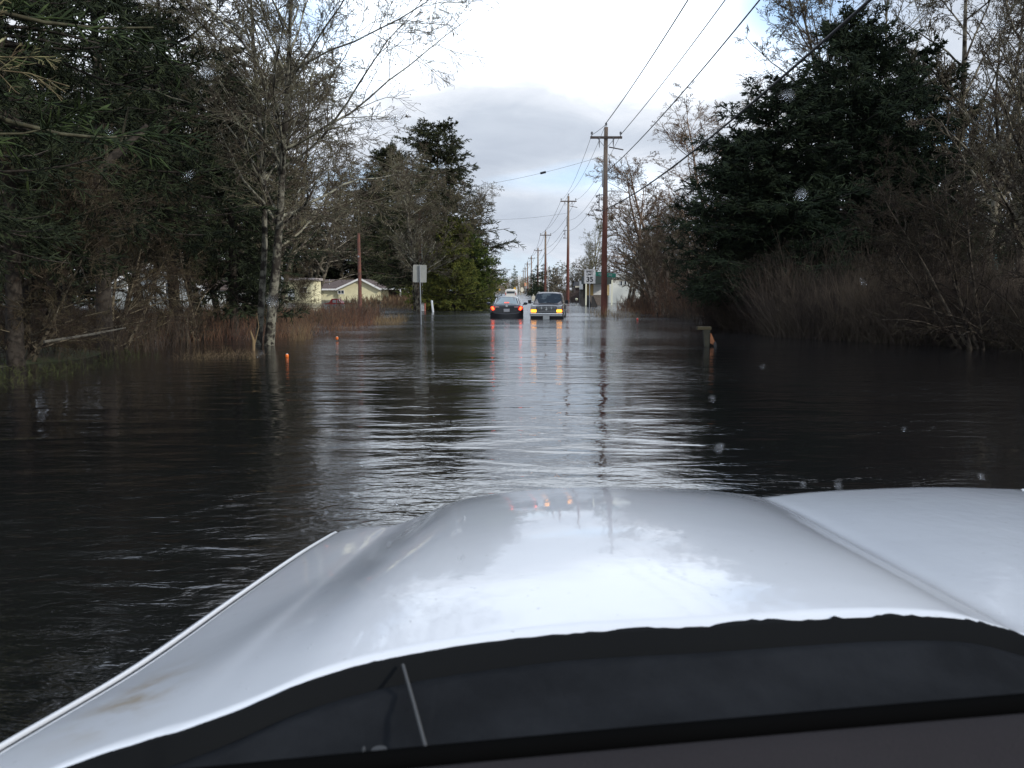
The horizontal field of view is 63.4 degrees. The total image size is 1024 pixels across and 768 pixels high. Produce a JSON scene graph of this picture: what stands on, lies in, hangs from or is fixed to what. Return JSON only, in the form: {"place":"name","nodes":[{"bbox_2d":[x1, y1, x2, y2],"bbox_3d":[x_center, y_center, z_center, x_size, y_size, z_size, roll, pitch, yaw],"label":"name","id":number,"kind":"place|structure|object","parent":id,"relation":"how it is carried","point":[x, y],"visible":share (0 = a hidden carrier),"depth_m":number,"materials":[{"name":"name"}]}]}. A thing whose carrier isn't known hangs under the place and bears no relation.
{"place":"outdoors","nodes":[
{"label":"outdoors","id":0,"kind":"place"},
{"bbox_2d":[0,291,1018,367],"bbox_3d":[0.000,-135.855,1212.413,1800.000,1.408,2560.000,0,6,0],"label":"ground","id":1,"kind":"structure","parent":0,"point":[50,355],"depth_m":18.04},
{"bbox_2d":[0,0,69,135],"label":"conifer tree","id":2,"kind":"object","parent":1,"relation":"on","point":[29,56],"visible":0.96,"depth_m":11.18,"materials":[{"name":"green plant"}]},
{"bbox_2d":[0,0,120,330],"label":"conifer tree","id":3,"kind":"object","parent":1,"relation":"on","point":[37,34],"visible":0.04,"depth_m":29.54,"materials":[{"name":"green plant"}]},
{"bbox_2d":[0,16,132,303],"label":"conifer tree","id":4,"kind":"object","parent":1,"relation":"on","point":[13,217],"visible":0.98,"depth_m":12.70,"materials":[{"name":"green plant"}]},
{"bbox_2d":[3,68,143,330],"bbox_3d":[-13.648,-5.467,25.769,4.725,8.866,4.936,-2,7,-15],"label":"alder tree","id":5,"kind":"object","parent":1,"relation":"on","point":[80,271],"visible":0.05,"depth_m":25.69,"materials":[{"name":"brown plant"}]},
{"bbox_2d":[4,242,152,308],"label":"conifer tree","id":6,"kind":"object","parent":1,"relation":"on","point":[81,297],"visible":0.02,"depth_m":64.22,"materials":[{"name":"green plant"}]},
{"bbox_2d":[0,341,160,386],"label":"mossy grass","id":7,"kind":"structure","parent":1,"relation":"on","point":[64,363],"depth_m":16.19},
{"bbox_2d":[43,327,125,342],"bbox_3d":[-8.400,-0.971,16.384,0.088,0.236,1.796,3,7,27],"label":"fallen branch","id":8,"kind":"object","parent":7,"relation":"on","point":[70,337],"visible":1,"depth_m":16.20,"materials":[{"name":"brown wood"}]},
{"bbox_2d":[0,123,161,363],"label":"leafless shrub","id":9,"kind":"object","parent":1,"relation":"on","point":[31,303],"visible":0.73,"depth_m":16.55,"materials":[{"name":"plant"}]},
{"bbox_2d":[22,107,155,320],"bbox_3d":[-8.798,-3.489,16.954,2.986,4.373,1.341,-3,7,-22],"label":"leaning trunk","id":10,"kind":"object","parent":1,"relation":"on","point":[117,154],"visible":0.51,"depth_m":17.15,"materials":[{"name":"brown plant"}]},
{"bbox_2d":[0,0,179,365],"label":"conifer tree","id":11,"kind":"object","parent":1,"relation":"on","point":[15,353],"visible":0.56,"depth_m":16.20,"materials":[{"name":"green plant"}]},
{"bbox_2d":[0,290,208,364],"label":"brush thicket","id":12,"kind":"object","parent":1,"relation":"on","point":[120,338],"visible":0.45,"depth_m":20.55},
{"bbox_2d":[0,0,209,195],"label":"conifer tree","id":13,"kind":"object","parent":1,"relation":"on","point":[38,17],"visible":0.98,"depth_m":11.79,"materials":[{"name":"green plant"}]},
{"bbox_2d":[60,166,178,301],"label":"conifer tree","id":14,"kind":"object","parent":1,"relation":"on","point":[85,289],"depth_m":63.09,"materials":[{"name":"green plant"}]},
{"bbox_2d":[33,148,229,347],"bbox_3d":[-10.185,-3.421,22.101,4.661,5.679,4.897,-1,7,-7],"label":"leafless shrub","id":15,"kind":"object","parent":1,"relation":"on","point":[148,286],"visible":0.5,"depth_m":21.67,"materials":[{"name":"brown wood"}]},
{"bbox_2d":[8,0,283,351],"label":"conifer tree","id":16,"kind":"object","parent":1,"relation":"on","point":[139,68],"visible":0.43,"depth_m":19.89,"materials":[{"name":"green plant"}]},
{"bbox_2d":[73,167,232,341],"bbox_3d":[-10.905,-3.716,24.703,4.897,5.679,4.661,-2,7,-15],"label":"leafless shrub","id":17,"kind":"object","parent":1,"relation":"on","point":[179,281],"visible":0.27,"depth_m":24.96,"materials":[{"name":"brown wood"}]},
{"bbox_2d":[31,0,282,338],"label":"conifer tree","id":18,"kind":"object","parent":1,"relation":"on","point":[166,85],"visible":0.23,"depth_m":24.95,"materials":[{"name":"green plant"}]},
{"bbox_2d":[14,0,301,327],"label":"alder tree","id":19,"kind":"object","parent":1,"relation":"on","point":[203,127],"visible":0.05,"depth_m":27.53,"materials":[{"name":"brown plant"}]},
{"bbox_2d":[111,267,239,309],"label":"gabled house","id":20,"kind":"structure","parent":1,"relation":"on","point":[224,287],"depth_m":61.67,"materials":[{"name":"grey"}]},
{"bbox_2d":[129,205,228,304],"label":"conifer tree","id":21,"kind":"object","parent":1,"relation":"on","point":[219,257],"visible":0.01,"depth_m":63.31,"materials":[{"name":"green plant"}]},
{"bbox_2d":[0,298,386,341],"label":"brush thicket","id":22,"kind":"object","parent":1,"relation":"on","point":[349,317],"visible":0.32,"depth_m":30.98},
{"bbox_2d":[173,346,264,360],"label":"dry grass","id":23,"kind":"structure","parent":1,"relation":"on","point":[208,353],"depth_m":18.76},
{"bbox_2d":[24,39,416,310],"bbox_3d":[-11.275,-8.338,34.745,16.228,12.906,12.876,-3,7,-23],"label":"alder tree","id":24,"kind":"object","parent":1,"relation":"on","point":[332,143],"visible":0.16,"depth_m":35.54,"materials":[{"name":"brown plant"}]},
{"bbox_2d":[122,0,333,318],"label":"alder tree","id":25,"kind":"object","parent":1,"relation":"on","point":[297,151],"visible":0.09,"depth_m":33.76,"materials":[{"name":"brown plant"}]},
{"bbox_2d":[161,46,310,335],"bbox_3d":[-9.048,-6.106,26.972,4.839,9.745,5.570,-3,7,-28],"label":"conifer tree","id":26,"kind":"object","parent":1,"relation":"on","point":[246,285],"visible":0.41,"depth_m":26.73,"materials":[{"name":"green plant"}]},
{"bbox_2d":[189,44,343,326],"bbox_3d":[-9.812,-7.333,32.383,6.294,11.307,6.026,-6,9,-42],"label":"alder tree","id":27,"kind":"object","parent":1,"relation":"on","point":[291,238],"visible":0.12,"depth_m":32.45,"materials":[{"name":"brown plant"}]},
{"bbox_2d":[282,278,322,302],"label":"yellow annex","id":28,"kind":"object","parent":1,"relation":"on","point":[318,290],"visible":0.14,"depth_m":99.52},
{"bbox_2d":[246,50,364,315],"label":"alder tree","id":29,"kind":"object","parent":1,"relation":"on","point":[296,241],"visible":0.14,"depth_m":40.30,"materials":[{"name":"brown plant"}]},
{"bbox_2d":[279,260,335,326],"bbox_3d":[-8.196,-3.515,33.113,2.447,2.981,2.571,-3,7,-22],"label":"leafless shrub","id":30,"kind":"object","parent":1,"relation":"on","point":[301,285],"visible":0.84,"depth_m":32.91,"materials":[{"name":"brown wood"}]},
{"bbox_2d":[271,149,348,271],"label":"conifer tree","id":31,"kind":"object","parent":1,"relation":"on","point":[313,253],"visible":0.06,"depth_m":111.62,"materials":[{"name":"green plant"}]},
{"bbox_2d":[283,205,361,278],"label":"conifer tree","id":32,"kind":"object","parent":1,"relation":"on","point":[329,274],"visible":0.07,"depth_m":151.37,"materials":[{"name":"green plant"}]},
{"bbox_2d":[292,178,380,278],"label":"conifer tree","id":33,"kind":"object","parent":1,"relation":"on","point":[333,272],"visible":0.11,"depth_m":150.47,"materials":[{"name":"green plant"}]},
{"bbox_2d":[303,168,375,277],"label":"alder tree","id":34,"kind":"object","parent":1,"relation":"on","point":[338,257],"visible":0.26,"depth_m":146.35,"materials":[{"name":"brown plant"}]},
{"bbox_2d":[291,146,388,289],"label":"alder tree","id":35,"kind":"object","parent":1,"relation":"on","point":[319,267],"visible":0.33,"depth_m":116.71,"materials":[{"name":"brown plant"}]},
{"bbox_2d":[316,164,393,279],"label":"alder tree","id":36,"kind":"object","parent":1,"relation":"on","point":[347,243],"visible":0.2,"depth_m":144.41,"materials":[{"name":"brown plant"}]},
{"bbox_2d":[321,279,407,299],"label":"yellow house","id":37,"kind":"structure","parent":1,"relation":"on","point":[338,288],"depth_m":129.30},
{"bbox_2d":[345,137,418,283],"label":"spruce tree","id":38,"kind":"object","parent":1,"relation":"on","point":[378,153],"visible":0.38,"depth_m":146.30,"materials":[{"name":"green plant"}]},
{"bbox_2d":[337,292,452,308],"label":"brush thicket","id":39,"kind":"object","parent":1,"relation":"on","point":[394,301],"visible":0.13,"depth_m":70.56,"materials":[{"name":"brown plant"}]},
{"bbox_2d":[413,265,426,323],"bbox_3d":[-4.043,-3.674,36.394,0.628,3.113,0.078,1,6,6],"label":"sign back","id":40,"kind":"object","parent":1,"relation":"on","point":[419,273],"visible":0.92,"depth_m":36.28,"materials":[{"name":"metal"}]},
{"bbox_2d":[375,154,466,311],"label":"alder tree","id":41,"kind":"object","parent":1,"relation":"on","point":[413,244],"visible":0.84,"depth_m":57.40,"materials":[{"name":"brown plant"}]},
{"bbox_2d":[361,139,504,310],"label":"alder tree","id":42,"kind":"object","parent":1,"relation":"on","point":[469,200],"visible":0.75,"depth_m":60.32,"materials":[{"name":"brown plant"}]},
{"bbox_2d":[345,116,525,294],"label":"spruce tree","id":43,"kind":"object","parent":1,"relation":"on","point":[443,152],"visible":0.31,"depth_m":81.29,"materials":[{"name":"green plant"}]},
{"bbox_2d":[385,177,507,278],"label":"spruce tree","id":44,"kind":"object","parent":1,"relation":"on","point":[444,202],"visible":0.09,"depth_m":81.71,"materials":[{"name":"green plant"}]},
{"bbox_2d":[397,216,508,310],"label":"cedar tree","id":45,"kind":"object","parent":1,"relation":"on","point":[445,301],"visible":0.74,"depth_m":60.83,"materials":[{"name":"green plant"}]},
{"bbox_2d":[436,231,505,308],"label":"cedar tree","id":46,"kind":"object","parent":1,"relation":"on","point":[486,262],"visible":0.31,"depth_m":65.78,"materials":[{"name":"green plant"}]},
{"bbox_2d":[540,230,550,291],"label":"utility pole","id":47,"kind":"object","parent":1,"relation":"on","point":[545,263],"visible":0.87,"depth_m":139.45,"materials":[{"name":"brown wood"}]},
{"bbox_2d":[538,265,569,292],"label":"bare tree","id":48,"kind":"object","parent":1,"relation":"on","point":[556,285],"visible":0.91,"depth_m":129.80,"materials":[{"name":"plant"}]},
{"bbox_2d":[549,265,571,292],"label":"bare tree","id":49,"kind":"object","parent":1,"relation":"on","point":[564,282],"visible":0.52,"depth_m":132.78,"materials":[{"name":"plant"}]},
{"bbox_2d":[560,194,576,302],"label":"utility pole","id":50,"kind":"object","parent":1,"relation":"on","point":[567,264],"visible":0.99,"depth_m":97.68,"materials":[{"name":"brown wood"}]},
{"bbox_2d":[563,292,578,301],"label":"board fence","id":51,"kind":"object","parent":1,"relation":"on","point":[572,296],"visible":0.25,"depth_m":103.41,"materials":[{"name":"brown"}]},
{"bbox_2d":[559,262,597,292],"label":"bare tree","id":52,"kind":"object","parent":1,"relation":"on","point":[572,277],"visible":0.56,"depth_m":109.29,"materials":[{"name":"brown wood"}]},
{"bbox_2d":[584,269,595,316],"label":"speed limit sign","id":53,"kind":"object","parent":1,"relation":"on","point":[589,276],"visible":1,"depth_m":46.12,"materials":[{"name":"white"}]},
{"bbox_2d":[569,211,615,276],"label":"alder tree","id":54,"kind":"object","parent":1,"relation":"on","point":[589,253],"visible":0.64,"depth_m":111.15,"materials":[{"name":"brown plant"}]},
{"bbox_2d":[581,276,612,304],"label":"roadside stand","id":55,"kind":"object","parent":1,"relation":"on","point":[595,290],"visible":0.5,"depth_m":85.70,"materials":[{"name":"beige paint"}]},
{"bbox_2d":[590,123,623,314],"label":"utility pole","id":56,"kind":"object","parent":1,"relation":"on","point":[605,137],"visible":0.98,"depth_m":49.83,"materials":[{"name":"brown wood"}]},
{"bbox_2d":[606,0,687,122],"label":"power line","id":57,"kind":"object","parent":56,"relation":"attached to","point":[651,57],"visible":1,"depth_m":34.35,"materials":[{"name":"black metal"}]},
{"bbox_2d":[621,0,724,133],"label":"power line","id":58,"kind":"object","parent":56,"relation":"attached to","point":[679,61],"visible":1,"depth_m":32.92,"materials":[{"name":"black metal"}]},
{"bbox_2d":[608,0,759,170],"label":"power line","id":59,"kind":"object","parent":56,"relation":"attached to","point":[753,7],"visible":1,"depth_m":26.50,"materials":[{"name":"black metal"}]},
{"bbox_2d":[607,0,871,208],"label":"power line","id":60,"kind":"object","parent":56,"relation":"attached to","point":[845,21],"visible":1,"depth_m":19.27,"materials":[{"name":"black metal"}]},
{"bbox_2d":[608,272,639,302],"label":"white house","id":61,"kind":"structure","parent":1,"relation":"on","point":[619,289],"depth_m":99.38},
{"bbox_2d":[591,208,668,301],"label":"bare tree","id":62,"kind":"object","parent":1,"relation":"on","point":[630,288],"visible":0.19,"depth_m":87.90,"materials":[{"name":"plant"}]},
{"bbox_2d":[588,192,685,282],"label":"bare tree","id":63,"kind":"object","parent":1,"relation":"on","point":[611,218],"visible":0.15,"depth_m":106.21,"materials":[{"name":"plant"}]},
{"bbox_2d":[585,151,707,296],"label":"alder tree","id":64,"kind":"object","parent":1,"relation":"on","point":[625,177],"visible":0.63,"depth_m":61.51,"materials":[{"name":"brown plant"}]},
{"bbox_2d":[623,221,672,311],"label":"leafless tree","id":65,"kind":"object","parent":1,"relation":"on","point":[642,284],"visible":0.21,"depth_m":56.45,"materials":[{"name":"brown wood"}]},
{"bbox_2d":[616,289,693,316],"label":"brush thicket","id":66,"kind":"object","parent":1,"relation":"on","point":[646,306],"visible":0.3,"depth_m":53.70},
{"bbox_2d":[609,197,701,314],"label":"leafless tree","id":67,"kind":"object","parent":1,"relation":"on","point":[643,250],"visible":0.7,"depth_m":49.41,"materials":[{"name":"plant"}]},
{"bbox_2d":[627,119,726,303],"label":"alder tree","id":68,"kind":"object","parent":1,"relation":"on","point":[712,131],"visible":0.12,"depth_m":52.72,"materials":[{"name":"brown plant"}]},
{"bbox_2d":[671,220,738,317],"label":"leafless tree","id":69,"kind":"object","parent":1,"relation":"on","point":[688,270],"visible":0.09,"depth_m":43.62,"materials":[{"name":"plant"}]},
{"bbox_2d":[638,73,785,225],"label":"alder tree","id":70,"kind":"object","parent":1,"relation":"on","point":[683,132],"visible":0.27,"depth_m":61.80,"materials":[{"name":"brown plant"}]},
{"bbox_2d":[642,123,822,327],"bbox_3d":[8.902,-6.098,32.633,8.046,8.323,6.765,-6,9,-44],"label":"spruce tree","id":71,"kind":"object","parent":1,"relation":"on","point":[768,188],"visible":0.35,"depth_m":31.58,"materials":[{"name":"green plant"}]},
{"bbox_2d":[740,238,824,332],"bbox_3d":[9.431,-3.223,28.393,3.061,3.549,2.913,-6,9,-43],"label":"leafless shrub","id":72,"kind":"object","parent":1,"relation":"on","point":[768,264],"visible":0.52,"depth_m":28.29,"materials":[{"name":"plant"}]},
{"bbox_2d":[661,68,923,306],"bbox_3d":[10.641,-6.759,31.510,9.139,10.036,10.855,0,6,0],"label":"spruce tree","id":73,"kind":"object","parent":1,"relation":"on","point":[758,114],"visible":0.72,"depth_m":30.26,"materials":[{"name":"green plant"}]},
{"bbox_2d":[740,172,883,329],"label":"spruce tree","id":74,"kind":"object","parent":1,"relation":"on","point":[819,201],"visible":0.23,"depth_m":29.86,"materials":[{"name":"green plant"}]},
{"bbox_2d":[642,247,997,332],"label":"brush thicket","id":75,"kind":"object","parent":1,"relation":"on","point":[675,308],"visible":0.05,"depth_m":42.10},
{"bbox_2d":[741,0,913,211],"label":"alder tree","id":76,"kind":"object","parent":1,"relation":"on","point":[803,49],"visible":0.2,"depth_m":43.07,"materials":[{"name":"brown plant"}]},
{"bbox_2d":[732,0,946,208],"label":"alder tree","id":77,"kind":"object","parent":1,"relation":"on","point":[804,7],"visible":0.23,"depth_m":43.53,"materials":[{"name":"brown plant"}]},
{"bbox_2d":[680,247,1023,348],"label":"brush thicket","id":78,"kind":"object","parent":1,"relation":"on","point":[770,321],"visible":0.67,"depth_m":24.89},
{"bbox_2d":[729,0,995,281],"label":"spruce tree","id":79,"kind":"object","parent":1,"relation":"on","point":[858,46],"visible":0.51,"depth_m":30.64,"materials":[{"name":"green plant"}]},
{"bbox_2d":[762,203,1023,346],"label":"brush thicket","id":80,"kind":"object","parent":1,"relation":"on","point":[878,296],"visible":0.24,"depth_m":24.96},
{"bbox_2d":[819,150,979,307],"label":"spruce tree","id":81,"kind":"object","parent":1,"relation":"on","point":[914,185],"visible":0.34,"depth_m":29.80,"materials":[{"name":"green plant"}]},
{"bbox_2d":[842,213,968,336],"bbox_3d":[12.061,-3.207,25.569,3.673,4.259,3.496,0,6,0],"label":"leafless shrub","id":82,"kind":"object","parent":1,"relation":"on","point":[913,232],"visible":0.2,"depth_m":25.08,"materials":[{"name":"plant"}]},
{"bbox_2d":[837,34,1009,282],"bbox_3d":[16.218,-8.006,34.132,7.504,12.086,8.913,-5,8,-37],"label":"spruce tree","id":83,"kind":"object","parent":1,"relation":"on","point":[927,50],"visible":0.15,"depth_m":33.09,"materials":[{"name":"green plant"}]},
{"bbox_2d":[830,135,1023,350],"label":"leafless shrub","id":84,"kind":"object","parent":1,"relation":"on","point":[965,326],"visible":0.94,"depth_m":21.70,"materials":[{"name":"plant"}]},
{"bbox_2d":[838,0,1023,231],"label":"alder tree","id":85,"kind":"object","parent":1,"relation":"on","point":[949,67],"visible":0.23,"depth_m":33.56,"materials":[{"name":"brown plant"}]},
{"bbox_2d":[867,186,1008,341],"bbox_3d":[12.604,-3.424,24.810,4.078,4.969,4.285,2,7,15],"label":"leafless shrub","id":86,"kind":"object","parent":1,"relation":"on","point":[958,244],"visible":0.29,"depth_m":24.15,"materials":[{"name":"brown wood"}]},
{"bbox_2d":[905,0,1023,285],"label":"alder tree","id":87,"kind":"object","parent":1,"relation":"on","point":[1015,102],"visible":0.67,"depth_m":28.35,"materials":[{"name":"brown plant"}]},
{"bbox_2d":[932,0,1023,289],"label":"alder tree","id":88,"kind":"object","parent":1,"relation":"on","point":[1005,203],"visible":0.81,"depth_m":24.81,"materials":[{"name":"brown plant"}]},
{"bbox_2d":[958,135,999,265],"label":"conifer tree","id":89,"kind":"object","parent":1,"relation":"on","point":[966,136],"visible":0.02,"depth_m":37.74,"materials":[{"name":"green plant"}]},
{"bbox_2d":[938,0,1023,261],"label":"alder tree","id":90,"kind":"object","parent":1,"relation":"on","point":[989,81],"visible":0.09,"depth_m":42.48,"materials":[{"name":"brown plant"}]},
{"bbox_2d":[948,120,1023,355],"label":"leafless shrub","id":91,"kind":"object","parent":1,"relation":"on","point":[1019,322],"visible":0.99,"depth_m":18.15,"materials":[{"name":"plant"}]},
{"bbox_2d":[970,82,1023,280],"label":"conifer tree","id":92,"kind":"object","parent":1,"relation":"on","point":[1001,252],"visible":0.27,"depth_m":27.02,"materials":[{"name":"green plant"}]},
{"bbox_2d":[0,294,1023,741],"bbox_3d":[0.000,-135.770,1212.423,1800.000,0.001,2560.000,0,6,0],"label":"water","id":93,"kind":"structure","parent":0,"point":[150,502],"depth_m":8.43,"materials":[{"name":"black liquid"}]},
{"bbox_2d":[52,101,198,315],"bbox_3d":[-15.258,-7.131,33.506,6.762,10.519,8.063,-4,8,-32],"label":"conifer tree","id":94,"kind":"object","parent":93,"relation":"on","point":[129,266],"visible":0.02,"depth_m":33.35,"materials":[{"name":"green plant"}]},
{"bbox_2d":[9,0,499,345],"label":"alder tree","id":95,"kind":"object","parent":93,"relation":"on","point":[288,68],"visible":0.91,"depth_m":21.48,"materials":[{"name":"grey plant"}]},
{"bbox_2d":[286,319,313,340],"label":"dry grass","id":96,"kind":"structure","parent":93,"relation":"on","point":[303,334],"depth_m":25.06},
{"bbox_2d":[357,233,361,307],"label":"utility pole","id":97,"kind":"object","parent":93,"relation":"in","point":[359,271],"visible":0.83,"depth_m":54.43,"materials":[{"name":"wood"}]},
{"bbox_2d":[374,312,410,324],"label":"dry grass","id":98,"kind":"structure","parent":93,"relation":"on","point":[385,317],"depth_m":38.12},
{"bbox_2d":[524,265,539,296],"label":"conifer tree","id":99,"kind":"object","parent":93,"relation":"on","point":[534,277],"visible":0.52,"depth_m":168.51,"materials":[{"name":"green plant"}]},
{"bbox_2d":[527,264,543,293],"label":"conifer tree","id":100,"kind":"object","parent":93,"relation":"on","point":[534,291],"visible":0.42,"depth_m":158.66,"materials":[{"name":"green plant"}]},
{"bbox_2d":[588,307,645,318],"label":"dry grass","id":101,"kind":"structure","parent":93,"relation":"on","point":[631,315],"depth_m":46.02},
{"bbox_2d":[697,326,716,346],"bbox_3d":[5.230,-1.222,22.198,0.550,0.633,0.130,0,6,0],"label":"wooden barricade","id":102,"kind":"object","parent":93,"relation":"in","point":[708,339],"visible":0.93,"depth_m":22.15,"materials":[{"name":"brown wood"}]},
{"bbox_2d":[3,0,1023,290],"label":"sky","id":103,"kind":"structure","parent":0,"point":[553,74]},
{"bbox_3d":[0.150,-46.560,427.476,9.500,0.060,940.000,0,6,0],"label":"road","id":104,"kind":"structure","parent":0,"visible":0},
{"bbox_2d":[486,296,527,317],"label":"sedan","id":105,"kind":"object","parent":104,"relation":"on","point":[506,307],"visible":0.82,"depth_m":44.44,"materials":[{"name":"black paint"}]},
{"bbox_2d":[0,487,1023,767],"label":"white pickup","id":106,"kind":"object","parent":104,"relation":"on","point":[612,627],"visible":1,"depth_m":1.01,"materials":[{"name":"paint"}]},
{"bbox_2d":[528,292,567,318],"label":"pickup","id":107,"kind":"object","parent":104,"relation":"on","point":[548,305],"visible":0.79,"depth_m":43.42,"materials":[{"name":"grey paint"}]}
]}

